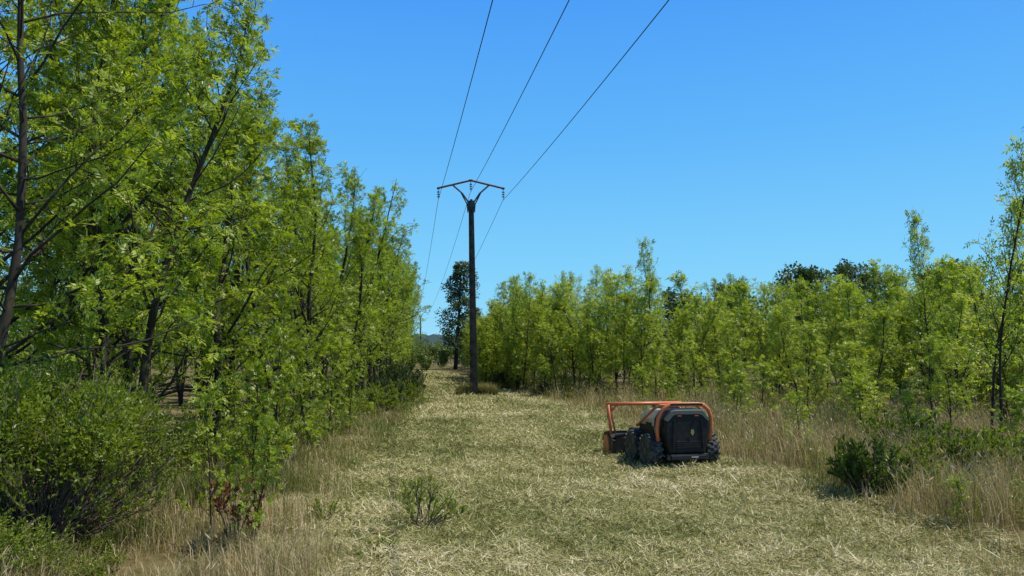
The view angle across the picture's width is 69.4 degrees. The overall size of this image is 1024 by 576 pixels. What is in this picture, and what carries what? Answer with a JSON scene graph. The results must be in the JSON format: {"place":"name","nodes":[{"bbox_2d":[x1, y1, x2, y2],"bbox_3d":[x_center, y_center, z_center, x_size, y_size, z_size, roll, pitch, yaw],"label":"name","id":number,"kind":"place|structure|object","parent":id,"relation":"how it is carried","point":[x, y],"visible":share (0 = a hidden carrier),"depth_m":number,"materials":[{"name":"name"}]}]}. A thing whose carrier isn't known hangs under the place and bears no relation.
{"place":"outdoors","nodes":[
{"label":"outdoors","id":0,"kind":"place"},
{"bbox_2d":[0,355,1023,575],"bbox_3d":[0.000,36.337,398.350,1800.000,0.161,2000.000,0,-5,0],"label":"ground","id":1,"kind":"structure","parent":0,"point":[173,399],"depth_m":9.80,"materials":[{"name":"soil"}]},
{"bbox_2d":[0,78,63,217],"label":"ash tree","id":2,"kind":"object","parent":1,"relation":"on","point":[12,166],"visible":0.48,"depth_m":8.97,"materials":[{"name":"green plant"}]},
{"bbox_2d":[0,512,82,575],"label":"round bush","id":3,"kind":"object","parent":1,"relation":"on","point":[11,538],"visible":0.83,"depth_m":6.06,"materials":[{"name":"green plant"}]},
{"bbox_2d":[0,73,114,413],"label":"ash tree","id":4,"kind":"object","parent":1,"relation":"on","point":[25,354],"visible":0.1,"depth_m":18.33,"materials":[{"name":"green plant"}]},
{"bbox_2d":[0,1,149,460],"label":"ash tree","id":5,"kind":"object","parent":1,"relation":"on","point":[13,319],"visible":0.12,"depth_m":12.30,"materials":[{"name":"green plant"}]},
{"bbox_2d":[0,0,192,367],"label":"ash tree","id":6,"kind":"object","parent":1,"relation":"on","point":[29,42],"visible":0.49,"depth_m":9.07,"materials":[{"name":"green plant"}]},
{"bbox_2d":[0,345,204,559],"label":"round bush","id":7,"kind":"object","parent":1,"relation":"on","point":[81,432],"visible":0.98,"depth_m":6.97,"materials":[{"name":"green plant"}]},
{"bbox_2d":[0,0,215,487],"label":"ash tree","id":8,"kind":"object","parent":1,"relation":"on","point":[97,6],"visible":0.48,"depth_m":10.15,"materials":[{"name":"green plant"}]},
{"bbox_2d":[0,0,217,452],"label":"ash tree","id":9,"kind":"object","parent":1,"relation":"on","point":[61,24],"visible":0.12,"depth_m":12.69,"materials":[{"name":"green plant"}]},
{"bbox_2d":[12,0,205,384],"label":"ash tree","id":10,"kind":"object","parent":1,"relation":"on","point":[116,349],"visible":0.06,"depth_m":15.24,"materials":[{"name":"green plant"}]},
{"bbox_2d":[0,0,252,375],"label":"ash tree","id":11,"kind":"object","parent":1,"relation":"on","point":[15,269],"visible":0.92,"depth_m":7.80,"materials":[{"name":"green plant"}]},
{"bbox_2d":[43,0,218,440],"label":"ash tree","id":12,"kind":"object","parent":1,"relation":"on","point":[159,362],"visible":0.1,"depth_m":13.94,"materials":[{"name":"green plant"}]},
{"bbox_2d":[0,0,282,473],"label":"ash tree","id":13,"kind":"object","parent":1,"relation":"on","point":[93,342],"visible":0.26,"depth_m":11.30,"materials":[{"name":"green plant"}]},
{"bbox_2d":[13,0,273,462],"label":"ash tree","id":14,"kind":"object","parent":1,"relation":"on","point":[242,295],"visible":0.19,"depth_m":12.17,"materials":[{"name":"green plant"}]},
{"bbox_2d":[0,0,299,502],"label":"ash tree","id":15,"kind":"object","parent":1,"relation":"on","point":[237,39],"visible":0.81,"depth_m":9.52,"materials":[{"name":"green plant"}]},
{"bbox_2d":[80,99,297,463],"bbox_3d":[-5.319,-0.327,13.339,3.245,6.997,4.048,1,-6,-7],"label":"ash tree","id":16,"kind":"object","parent":1,"relation":"on","point":[167,188],"visible":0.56,"depth_m":12.79,"materials":[{"name":"green plant"}]},
{"bbox_2d":[173,377,244,528],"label":"ash sapling","id":17,"kind":"object","parent":1,"relation":"on","point":[203,412],"visible":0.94,"depth_m":8.00,"materials":[{"name":"green plant"}]},
{"bbox_2d":[0,374,428,575],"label":"verge grass","id":18,"kind":"structure","parent":1,"relation":"on","point":[288,476],"depth_m":7.59,"materials":[{"name":"beige plant"}]},
{"bbox_2d":[136,73,316,435],"bbox_3d":[-6.371,-0.782,16.583,3.871,8.671,3.360,4,-6,-39],"label":"ash tree","id":19,"kind":"object","parent":1,"relation":"on","point":[263,103],"visible":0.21,"depth_m":16.65,"materials":[{"name":"green plant"}]},
{"bbox_2d":[209,476,264,544],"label":"withered sapling","id":20,"kind":"object","parent":1,"relation":"on","point":[218,502],"visible":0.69,"depth_m":7.31,"materials":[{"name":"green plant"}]},
{"bbox_2d":[178,88,311,427],"bbox_3d":[-7.178,-0.960,19.638,3.231,9.479,3.143,-5,-7,44],"label":"ash tree","id":21,"kind":"object","parent":1,"relation":"on","point":[251,267],"visible":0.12,"depth_m":19.54,"materials":[{"name":"green plant"}]},
{"bbox_2d":[218,355,296,490],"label":"ash sapling","id":22,"kind":"object","parent":1,"relation":"on","point":[260,393],"visible":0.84,"depth_m":9.57,"materials":[{"name":"green plant"}]},
{"bbox_2d":[226,409,288,540],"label":"ash sapling","id":23,"kind":"object","parent":1,"relation":"on","point":[267,426],"visible":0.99,"depth_m":7.14,"materials":[{"name":"green plant"}]},
{"bbox_2d":[186,112,339,414],"bbox_3d":[-7.689,-0.607,21.802,3.449,9.150,4.303,-4,-5,35],"label":"ash tree","id":24,"kind":"object","parent":1,"relation":"on","point":[271,350],"visible":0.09,"depth_m":21.94,"materials":[{"name":"green plant"}]},
{"bbox_2d":[182,107,359,435],"bbox_3d":[-4.944,-0.084,15.048,3.757,6.820,3.470,0,-5,-1],"label":"ash tree","id":25,"kind":"object","parent":1,"relation":"on","point":[290,214],"visible":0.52,"depth_m":14.52,"materials":[{"name":"green plant"}]},
{"bbox_2d":[231,321,329,480],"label":"ash sapling","id":26,"kind":"object","parent":1,"relation":"on","point":[285,386],"visible":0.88,"depth_m":10.89,"materials":[{"name":"green plant"}]},
{"bbox_2d":[264,322,328,460],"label":"ash sapling","id":27,"kind":"object","parent":1,"relation":"on","point":[309,354],"visible":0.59,"depth_m":12.20,"materials":[{"name":"green plant"}]},
{"bbox_2d":[246,133,359,418],"bbox_3d":[-5.405,-0.268,19.173,3.146,7.835,2.334,0,-5,3],"label":"ash tree","id":28,"kind":"object","parent":1,"relation":"on","point":[274,145],"visible":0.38,"depth_m":19.15,"materials":[{"name":"green plant"}]},
{"bbox_2d":[289,344,327,447],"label":"ash sapling","id":29,"kind":"object","parent":1,"relation":"on","point":[315,410],"visible":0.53,"depth_m":13.53,"materials":[{"name":"green plant"}]},
{"bbox_2d":[249,112,377,433],"bbox_3d":[-4.486,-0.197,17.110,3.320,7.453,3.550,3,-6,-35],"label":"ash tree","id":30,"kind":"object","parent":1,"relation":"on","point":[311,144],"visible":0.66,"depth_m":16.88,"materials":[{"name":"green plant"}]},
{"bbox_2d":[280,182,372,394],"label":"ash tree","id":31,"kind":"object","parent":1,"relation":"on","point":[312,305],"visible":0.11,"depth_m":26.83,"materials":[{"name":"green plant"}]},
{"bbox_2d":[311,331,356,438],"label":"ash sapling","id":32,"kind":"object","parent":1,"relation":"on","point":[331,383],"visible":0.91,"depth_m":15.30,"materials":[{"name":"green plant"}]},
{"bbox_2d":[295,161,391,408],"bbox_3d":[-5.150,-0.044,22.526,2.986,8.081,3.407,1,-5,-9],"label":"ash tree","id":33,"kind":"object","parent":1,"relation":"on","point":[360,251],"visible":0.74,"depth_m":22.61,"materials":[{"name":"green plant"}]},
{"bbox_2d":[306,193,399,388],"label":"ash tree","id":34,"kind":"object","parent":1,"relation":"on","point":[371,197],"visible":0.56,"depth_m":25.21,"materials":[{"name":"green plant"}]},
{"bbox_2d":[331,348,376,432],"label":"ash sapling","id":35,"kind":"object","parent":1,"relation":"on","point":[354,383],"visible":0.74,"depth_m":16.75,"materials":[{"name":"green plant"}]},
{"bbox_2d":[326,178,420,394],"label":"ash tree","id":36,"kind":"object","parent":1,"relation":"on","point":[383,283],"visible":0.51,"depth_m":28.74,"materials":[{"name":"green plant"}]},
{"bbox_2d":[337,219,427,385],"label":"ash tree","id":37,"kind":"object","parent":1,"relation":"on","point":[399,307],"visible":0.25,"depth_m":30.81,"materials":[{"name":"green plant"}]},
{"bbox_2d":[357,381,412,413],"bbox_3d":[-3.953,3.293,22.199,1.942,1.012,1.755,0,-5,-3],"label":"leafy bush","id":38,"kind":"object","parent":1,"relation":"on","point":[393,401],"visible":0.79,"depth_m":22.10,"materials":[{"name":"green plant"}]},
{"bbox_2d":[346,223,430,380],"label":"ash tree","id":39,"kind":"object","parent":1,"relation":"on","point":[401,243],"visible":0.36,"depth_m":34.81,"materials":[{"name":"green plant"}]},
{"bbox_2d":[366,359,426,391],"bbox_3d":[-4.574,3.607,29.142,2.549,1.663,2.268,3,-6,-30],"label":"dark bush","id":40,"kind":"object","parent":1,"relation":"on","point":[398,374],"visible":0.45,"depth_m":29.10,"materials":[{"name":"green plant"}]},
{"bbox_2d":[435,260,480,369],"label":"poplar tree","id":41,"kind":"object","parent":1,"relation":"on","point":[463,300],"visible":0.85,"depth_m":79.75,"materials":[{"name":"green plant"}]},
{"bbox_2d":[437,179,504,394],"bbox_3d":[-1.663,0.088,31.084,2.900,9.464,0.310,-1,-5,-6],"label":"power pole","id":42,"kind":"object","parent":1,"relation":"on","point":[471,204],"visible":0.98,"depth_m":31.01,"materials":[{"name":"wood"}]},
{"bbox_2d":[476,316,504,381],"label":"ash tree","id":43,"kind":"object","parent":1,"relation":"on","point":[482,333],"visible":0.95,"depth_m":39.72,"materials":[{"name":"green plant"}]},
{"bbox_2d":[0,244,1023,395],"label":"woodland","id":44,"kind":"object","parent":1,"relation":"on","point":[423,357],"visible":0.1,"depth_m":52.45,"materials":[{"name":"green plant"}]},
{"bbox_2d":[1,377,1023,575],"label":"grass seed heads","id":45,"kind":"object","parent":1,"relation":"on","point":[806,420],"depth_m":12.49,"materials":[{"name":"beige plant"}]},
{"bbox_2d":[502,298,536,389],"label":"ash tree","id":46,"kind":"object","parent":1,"relation":"on","point":[520,339],"visible":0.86,"depth_m":35.06,"materials":[{"name":"green plant"}]},
{"bbox_2d":[19,364,1023,575],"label":"undergrowth","id":47,"kind":"object","parent":1,"relation":"on","point":[101,543],"visible":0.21,"depth_m":12.92,"materials":[{"name":"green plant"}]},
{"bbox_2d":[511,271,546,386],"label":"ash tree","id":48,"kind":"object","parent":1,"relation":"on","point":[532,288],"visible":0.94,"depth_m":34.63,"materials":[{"name":"green plant"}]},
{"bbox_2d":[519,298,578,385],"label":"ash tree","id":49,"kind":"object","parent":1,"relation":"on","point":[560,332],"visible":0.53,"depth_m":33.70,"materials":[{"name":"green plant"}]},
{"bbox_2d":[535,318,576,396],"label":"ash tree","id":50,"kind":"object","parent":1,"relation":"on","point":[569,341],"visible":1,"depth_m":30.89,"materials":[{"name":"green plant"}]},
{"bbox_2d":[540,279,600,387],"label":"ash tree","id":51,"kind":"object","parent":1,"relation":"on","point":[559,292],"visible":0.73,"depth_m":33.70,"materials":[{"name":"green plant"}]},
{"bbox_2d":[569,301,617,396],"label":"ash tree","id":52,"kind":"object","parent":1,"relation":"on","point":[587,311],"visible":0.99,"depth_m":31.07,"materials":[{"name":"green plant"}]},
{"bbox_2d":[577,265,638,389],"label":"ash tree","id":53,"kind":"object","parent":1,"relation":"on","point":[619,276],"visible":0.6,"depth_m":31.83,"materials":[{"name":"green plant"}]},
{"bbox_2d":[607,288,645,390],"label":"ash tree","id":54,"kind":"object","parent":1,"relation":"on","point":[627,300],"visible":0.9,"depth_m":29.84,"materials":[{"name":"green plant"}]},
{"bbox_2d":[608,272,668,392],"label":"ash tree","id":55,"kind":"object","parent":1,"relation":"on","point":[651,291],"visible":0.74,"depth_m":29.50,"materials":[{"name":"green plant"}]},
{"bbox_2d":[619,308,666,398],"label":"ash tree","id":56,"kind":"object","parent":1,"relation":"on","point":[640,318],"visible":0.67,"depth_m":28.94,"materials":[{"name":"green plant"}]},
{"bbox_2d":[631,335,676,400],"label":"ash tree","id":57,"kind":"object","parent":1,"relation":"on","point":[654,362],"visible":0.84,"depth_m":25.79,"materials":[{"name":"green plant"}]},
{"bbox_2d":[657,305,699,388],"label":"ash tree","id":58,"kind":"object","parent":1,"relation":"on","point":[680,331],"visible":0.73,"depth_m":29.96,"materials":[{"name":"green plant"}]},
{"bbox_2d":[652,270,714,382],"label":"ash tree","id":59,"kind":"object","parent":1,"relation":"on","point":[678,285],"visible":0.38,"depth_m":33.74,"materials":[{"name":"green plant"}]},
{"bbox_2d":[669,328,723,401],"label":"ash tree","id":60,"kind":"object","parent":1,"relation":"on","point":[688,336],"visible":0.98,"depth_m":23.84,"materials":[{"name":"green plant"}]},
{"bbox_2d":[682,293,725,392],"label":"ash tree","id":61,"kind":"object","parent":1,"relation":"on","point":[720,297],"visible":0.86,"depth_m":28.13,"materials":[{"name":"green plant"}]},
{"bbox_2d":[677,292,731,385],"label":"ash tree","id":62,"kind":"object","parent":1,"relation":"on","point":[697,300],"visible":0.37,"depth_m":29.96,"materials":[{"name":"green plant"}]},
{"bbox_2d":[700,293,749,383],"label":"ash tree","id":63,"kind":"object","parent":1,"relation":"on","point":[708,300],"visible":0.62,"depth_m":28.64,"materials":[{"name":"green plant"}]},
{"bbox_2d":[713,314,754,399],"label":"ash tree","id":64,"kind":"object","parent":1,"relation":"on","point":[726,356],"visible":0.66,"depth_m":23.05,"materials":[{"name":"green plant"}]},
{"bbox_2d":[711,366,762,422],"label":"ash sapling","id":65,"kind":"object","parent":1,"relation":"on","point":[738,386],"visible":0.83,"depth_m":17.89,"materials":[{"name":"green plant"}]},
{"bbox_2d":[719,276,758,379],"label":"ash tree","id":66,"kind":"object","parent":1,"relation":"on","point":[744,290],"visible":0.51,"depth_m":31.53,"materials":[{"name":"green plant"}]},
{"bbox_2d":[723,298,765,379],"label":"ash tree","id":67,"kind":"object","parent":1,"relation":"on","point":[744,310],"visible":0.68,"depth_m":28.77,"materials":[{"name":"green plant"}]},
{"bbox_2d":[506,377,1023,575],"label":"tall dry grass","id":68,"kind":"structure","parent":1,"relation":"on","point":[720,429],"depth_m":12.14,"materials":[{"name":"beige plant"}]},
{"bbox_2d":[740,354,792,414],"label":"ash sapling","id":69,"kind":"object","parent":1,"relation":"on","point":[764,365],"visible":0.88,"depth_m":19.13,"materials":[{"name":"green plant"}]},
{"bbox_2d":[747,292,805,399],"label":"ash tree","id":70,"kind":"object","parent":1,"relation":"on","point":[756,320],"visible":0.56,"depth_m":26.49,"materials":[{"name":"green plant"}]},
{"bbox_2d":[750,281,803,400],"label":"ash tree","id":71,"kind":"object","parent":1,"relation":"on","point":[775,294],"visible":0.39,"depth_m":28.84,"materials":[{"name":"green plant"}]},
{"bbox_2d":[763,298,816,404],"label":"ash tree","id":72,"kind":"object","parent":1,"relation":"on","point":[776,313],"visible":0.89,"depth_m":23.61,"materials":[{"name":"green plant"}]},
{"bbox_2d":[780,274,833,389],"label":"ash tree","id":73,"kind":"object","parent":1,"relation":"on","point":[801,284],"visible":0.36,"depth_m":28.11,"materials":[{"name":"green plant"}]},
{"bbox_2d":[788,278,831,404],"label":"ash tree","id":74,"kind":"object","parent":1,"relation":"on","point":[813,297],"visible":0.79,"depth_m":26.66,"materials":[{"name":"green plant"}]},
{"bbox_2d":[784,317,837,416],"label":"ash tree","id":75,"kind":"object","parent":1,"relation":"on","point":[822,364],"visible":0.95,"depth_m":19.70,"materials":[{"name":"green plant"}]},
{"bbox_2d":[766,260,855,381],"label":"oak tree","id":76,"kind":"object","parent":1,"relation":"on","point":[810,275],"visible":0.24,"depth_m":41.57,"materials":[{"name":"green plant"}]},
{"bbox_2d":[812,274,869,385],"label":"ash tree","id":77,"kind":"object","parent":1,"relation":"on","point":[838,284],"visible":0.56,"depth_m":25.98,"materials":[{"name":"green plant"}]},
{"bbox_2d":[830,285,880,379],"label":"ash tree","id":78,"kind":"object","parent":1,"relation":"on","point":[858,295],"visible":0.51,"depth_m":24.37,"materials":[{"name":"green plant"}]},
{"bbox_2d":[817,258,896,369],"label":"oak tree","id":79,"kind":"object","parent":1,"relation":"on","point":[843,269],"visible":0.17,"depth_m":43.59,"materials":[{"name":"green plant"}]},
{"bbox_2d":[833,367,882,441],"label":"ash sapling","id":80,"kind":"object","parent":1,"relation":"on","point":[861,409],"visible":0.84,"depth_m":15.47,"materials":[{"name":"green plant"}]},
{"bbox_2d":[828,340,890,430],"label":"ash tree","id":81,"kind":"object","parent":1,"relation":"on","point":[850,348],"visible":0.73,"depth_m":16.47,"materials":[{"name":"green plant"}]},
{"bbox_2d":[830,314,891,396],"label":"ash tree","id":82,"kind":"object","parent":1,"relation":"on","point":[856,333],"visible":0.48,"depth_m":23.33,"materials":[{"name":"green plant"}]},
{"bbox_2d":[825,433,912,497],"bbox_3d":[4.557,2.288,9.616,1.084,0.813,1.090,0,-5,0],"label":"broom bush","id":83,"kind":"object","parent":1,"relation":"on","point":[853,462],"visible":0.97,"depth_m":9.36,"materials":[{"name":"green plant"}]},
{"bbox_2d":[842,299,905,407],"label":"ash tree","id":84,"kind":"object","parent":1,"relation":"on","point":[884,313],"visible":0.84,"depth_m":20.02,"materials":[{"name":"green plant"}]},
{"bbox_2d":[857,258,914,379],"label":"ash tree","id":85,"kind":"object","parent":1,"relation":"on","point":[890,274],"visible":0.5,"depth_m":26.48,"materials":[{"name":"green plant"}]},
{"bbox_2d":[856,305,919,400],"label":"ash tree","id":86,"kind":"object","parent":1,"relation":"on","point":[902,324],"visible":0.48,"depth_m":24.29,"materials":[{"name":"green plant"}]},
{"bbox_2d":[848,401,946,449],"bbox_3d":[6.987,2.565,13.300,1.942,1.012,1.755,-2,-5,19],"label":"leafy bush","id":87,"kind":"object","parent":1,"relation":"on","point":[871,426],"visible":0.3,"depth_m":13.16,"materials":[{"name":"green plant"}]},
{"bbox_2d":[885,386,952,450],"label":"ash sapling","id":88,"kind":"object","parent":1,"relation":"on","point":[906,399],"visible":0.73,"depth_m":12.00,"materials":[{"name":"green plant"}]},
{"bbox_2d":[884,439,963,487],"bbox_3d":[5.575,2.435,10.257,1.295,0.675,1.170,1,-5,-12],"label":"leafy bush","id":89,"kind":"object","parent":1,"relation":"on","point":[908,459],"visible":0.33,"depth_m":10.16,"materials":[{"name":"green plant"}]},
{"bbox_2d":[889,263,966,404],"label":"ash tree","id":90,"kind":"object","parent":1,"relation":"on","point":[940,271],"visible":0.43,"depth_m":23.78,"materials":[{"name":"green plant"}]},
{"bbox_2d":[902,210,957,429],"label":"ash tree","id":91,"kind":"object","parent":1,"relation":"on","point":[915,221],"visible":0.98,"depth_m":17.05,"materials":[{"name":"green plant"}]},
{"bbox_2d":[905,330,977,436],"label":"ash tree","id":92,"kind":"object","parent":1,"relation":"on","point":[933,341],"visible":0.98,"depth_m":14.58,"materials":[{"name":"green plant"}]},
{"bbox_2d":[901,290,1001,417],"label":"ash tree","id":93,"kind":"object","parent":1,"relation":"on","point":[961,300],"visible":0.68,"depth_m":18.30,"materials":[{"name":"green plant"}]},
{"bbox_2d":[907,299,997,417],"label":"ash tree","id":94,"kind":"object","parent":1,"relation":"on","point":[941,314],"visible":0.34,"depth_m":20.09,"materials":[{"name":"green plant"}]},
{"bbox_2d":[896,418,1023,480],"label":"leafy bush","id":95,"kind":"object","parent":1,"relation":"on","point":[956,441],"visible":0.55,"depth_m":10.35,"materials":[{"name":"green plant"}]},
{"bbox_2d":[947,260,1023,417],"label":"ash tree","id":96,"kind":"object","parent":1,"relation":"on","point":[972,290],"visible":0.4,"depth_m":20.22,"materials":[{"name":"green plant"}]},
{"bbox_2d":[959,126,1023,439],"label":"ash tree","id":97,"kind":"object","parent":1,"relation":"on","point":[1015,206],"visible":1,"depth_m":12.65,"materials":[{"name":"green plant"}]},
{"bbox_2d":[961,314,1023,422],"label":"ash tree","id":98,"kind":"object","parent":1,"relation":"on","point":[1006,325],"visible":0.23,"depth_m":19.98,"materials":[{"name":"green plant"}]},
{"bbox_2d":[962,196,1023,429],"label":"ash tree","id":99,"kind":"object","parent":1,"relation":"on","point":[994,357],"visible":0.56,"depth_m":13.85,"materials":[{"name":"green plant"}]},
{"bbox_2d":[962,423,1023,479],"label":"leafy bush","id":100,"kind":"object","parent":1,"relation":"on","point":[1014,439],"visible":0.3,"depth_m":11.12,"materials":[{"name":"green plant"}]},
{"bbox_2d":[989,385,1023,452],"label":"ash sapling","id":101,"kind":"object","parent":1,"relation":"on","point":[1020,404],"visible":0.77,"depth_m":11.83,"materials":[{"name":"green plant"}]},
{"bbox_2d":[0,0,1023,335],"label":"sky","id":102,"kind":"structure","parent":0,"point":[750,139],"materials":[{"name":"blue"}]},
{"bbox_2d":[247,369,1023,575],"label":"path","id":103,"kind":"structure","parent":0,"point":[638,554],"depth_m":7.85,"materials":[{"name":"plant"}]},
{"bbox_2d":[397,468,465,527],"bbox_3d":[-0.862,2.236,7.834,0.674,0.611,0.816,2,-5,-20],"label":"leafy sprout","id":104,"kind":"object","parent":103,"relation":"on","point":[409,508],"visible":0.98,"depth_m":7.83,"materials":[{"name":"green plant"}]},
{"bbox_2d":[602,401,720,467],"bbox_3d":[2.614,2.498,13.097,1.480,1.081,2.276,1,-5,-12],"label":"remote mulcher","id":105,"kind":"object","parent":103,"relation":"on","point":[669,430],"visible":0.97,"depth_m":12.10,"materials":[{"name":"black metal"}]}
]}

